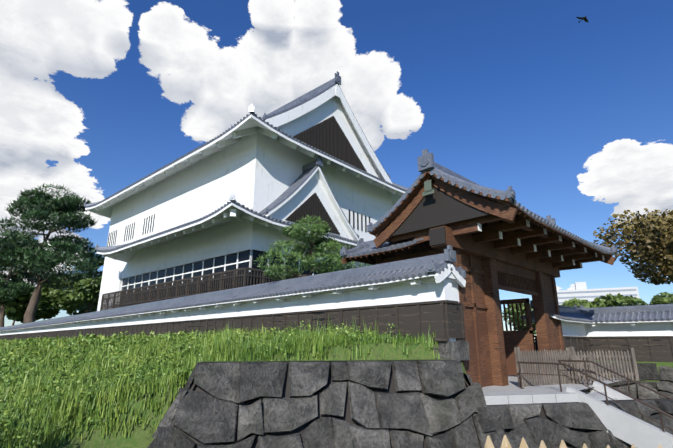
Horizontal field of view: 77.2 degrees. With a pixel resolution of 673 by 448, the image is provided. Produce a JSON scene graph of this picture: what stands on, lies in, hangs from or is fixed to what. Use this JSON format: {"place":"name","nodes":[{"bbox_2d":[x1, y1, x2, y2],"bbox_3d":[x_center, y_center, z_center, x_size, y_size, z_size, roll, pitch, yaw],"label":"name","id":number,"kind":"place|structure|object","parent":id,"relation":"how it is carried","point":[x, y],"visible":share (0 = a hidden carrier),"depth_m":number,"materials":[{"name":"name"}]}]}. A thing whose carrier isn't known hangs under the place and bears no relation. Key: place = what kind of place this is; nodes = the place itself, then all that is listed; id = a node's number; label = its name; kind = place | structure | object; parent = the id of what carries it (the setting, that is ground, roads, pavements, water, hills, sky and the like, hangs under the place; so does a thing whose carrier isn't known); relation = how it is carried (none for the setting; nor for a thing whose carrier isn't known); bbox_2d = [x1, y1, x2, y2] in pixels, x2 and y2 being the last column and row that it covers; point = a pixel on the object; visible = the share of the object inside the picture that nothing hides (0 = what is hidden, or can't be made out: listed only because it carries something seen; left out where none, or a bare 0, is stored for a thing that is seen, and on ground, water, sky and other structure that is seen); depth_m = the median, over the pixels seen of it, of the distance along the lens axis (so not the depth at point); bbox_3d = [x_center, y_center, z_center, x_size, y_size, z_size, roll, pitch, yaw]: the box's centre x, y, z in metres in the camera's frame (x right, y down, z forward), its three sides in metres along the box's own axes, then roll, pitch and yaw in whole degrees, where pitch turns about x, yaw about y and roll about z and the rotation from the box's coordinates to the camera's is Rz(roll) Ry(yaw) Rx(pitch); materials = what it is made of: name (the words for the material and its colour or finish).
{"place":"outdoors","nodes":[
{"label":"outdoors","id":0,"kind":"place"},
{"bbox_2d":[0,0,672,338],"label":"sky","id":1,"kind":"structure","parent":0,"point":[97,97],"materials":[{"name":"blue"}]},
{"bbox_2d":[0,314,672,447],"bbox_3d":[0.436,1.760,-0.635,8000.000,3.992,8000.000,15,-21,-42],"label":"ground","id":2,"kind":"structure","parent":0,"point":[139,437],"depth_m":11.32,"materials":[{"name":"green plant"}]},
{"bbox_2d":[0,240,44,326],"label":"pine","id":3,"kind":"object","parent":2,"relation":"on","point":[15,291],"visible":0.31,"depth_m":100.67,"materials":[{"name":"green plant"}]},
{"bbox_2d":[0,285,59,324],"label":"tree","id":4,"kind":"object","parent":2,"relation":"on","point":[15,310],"visible":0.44,"depth_m":106.53,"materials":[{"name":"green plant"}]},
{"bbox_2d":[7,255,52,286],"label":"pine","id":5,"kind":"object","parent":2,"relation":"on","point":[29,277],"depth_m":121.76,"materials":[{"name":"green plant"}]},
{"bbox_2d":[0,184,103,323],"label":"pine","id":6,"kind":"object","parent":2,"relation":"on","point":[40,206],"visible":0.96,"depth_m":78.36,"materials":[{"name":"green plant"}]},
{"bbox_2d":[29,277,97,315],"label":"tree","id":7,"kind":"object","parent":2,"relation":"on","point":[50,297],"visible":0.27,"depth_m":104.06,"materials":[{"name":"green plant"}]},
{"bbox_2d":[59,277,101,312],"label":"tree","id":8,"kind":"object","parent":2,"relation":"on","point":[87,291],"visible":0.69,"depth_m":72.46,"materials":[{"name":"green plant"}]},
{"bbox_2d":[57,247,104,312],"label":"tree","id":9,"kind":"object","parent":2,"relation":"on","point":[98,266],"visible":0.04,"depth_m":103.67,"materials":[{"name":"green plant"}]},
{"bbox_2d":[0,245,465,340],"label":"long wall","id":10,"kind":"structure","parent":2,"relation":"on","point":[414,296],"depth_m":18.00,"materials":[{"name":"tile"}]},
{"bbox_2d":[84,71,408,310],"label":"castle keep","id":11,"kind":"structure","parent":2,"relation":"on","point":[219,212],"depth_m":42.36,"materials":[{"name":"paint"}]},
{"bbox_2d":[253,215,371,280],"bbox_3d":[-0.952,2.764,22.334,6.246,6.738,5.993,-1,-16,2],"label":"tree","id":12,"kind":"object","parent":2,"relation":"on","point":[296,230],"visible":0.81,"depth_m":21.75,"materials":[{"name":"green plant"}]},
{"bbox_2d":[147,341,672,447],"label":"stone base","id":13,"kind":"object","parent":2,"relation":"on","point":[444,401],"visible":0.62,"depth_m":11.53,"materials":[{"name":"black stone"}]},
{"bbox_2d":[367,149,616,387],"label":"gate","id":14,"kind":"structure","parent":13,"relation":"on","point":[496,240],"depth_m":15.88,"materials":[{"name":"wood"}]},
{"bbox_2d":[340,238,443,264],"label":"gate roofs","id":15,"kind":"structure","parent":14,"relation":"attached to","point":[368,252],"depth_m":17.32,"materials":[{"name":"grey tile"}]},
{"bbox_2d":[514,347,639,388],"bbox_3d":[9.124,5.477,16.303,6.968,1.397,1.712,10,-19,-33],"label":"fence","id":16,"kind":"object","parent":13,"relation":"on","point":[569,353],"visible":0.85,"depth_m":16.00,"materials":[{"name":"grey wood"}]},
{"bbox_2d":[517,359,672,431],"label":"handrails","id":17,"kind":"object","parent":13,"relation":"on","point":[620,391],"visible":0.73,"depth_m":13.56,"materials":[{"name":"brown metal"}]},
{"bbox_2d":[502,303,535,340],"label":"green tree","id":18,"kind":"object","parent":2,"relation":"on","point":[520,320],"visible":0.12,"depth_m":68.99,"materials":[{"name":"green plant"}]},
{"bbox_2d":[520,300,593,359],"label":"return wall","id":19,"kind":"structure","parent":2,"relation":"on","point":[574,321],"depth_m":22.59,"materials":[{"name":"paint"}]},
{"bbox_2d":[484,435,662,447],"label":"picket fence","id":20,"kind":"object","parent":2,"relation":"on","point":[504,444],"visible":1,"depth_m":2.79,"materials":[{"name":"brown wood"}]},
{"bbox_2d":[557,282,639,304],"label":"building","id":21,"kind":"structure","parent":2,"relation":"on","point":[581,291],"depth_m":304.07,"materials":[{"name":"grey"}]},
{"bbox_2d":[560,293,648,307],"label":"green tree","id":22,"kind":"object","parent":2,"relation":"on","point":[609,300],"visible":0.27,"depth_m":52.91,"materials":[{"name":"green plant"}]},
{"bbox_2d":[566,381,672,447],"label":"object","id":23,"kind":"structure","parent":2,"relation":"on","point":[627,428],"depth_m":12.04,"materials":[{"name":"concrete"}]},
{"bbox_2d":[573,304,672,361],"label":"wall","id":24,"kind":"structure","parent":2,"relation":"on","point":[645,332],"depth_m":22.55,"materials":[{"name":"tile"}]},
{"bbox_2d":[593,208,672,284],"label":"maple tree","id":25,"kind":"object","parent":2,"relation":"on","point":[650,248],"visible":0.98,"depth_m":36.00,"materials":[{"name":"brown plant"}]},
{"bbox_2d":[649,292,672,304],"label":"green tree","id":26,"kind":"object","parent":2,"relation":"on","point":[661,298],"visible":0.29,"depth_m":52.11,"materials":[{"name":"green plant"}]},
{"bbox_2d":[576,16,587,22],"bbox_3d":[17.685,-14.714,30.318,0.650,0.176,1.136,77,-78,-74],"label":"bird","id":27,"kind":"object","parent":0,"point":[585,19],"visible":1,"depth_m":30.20}
]}

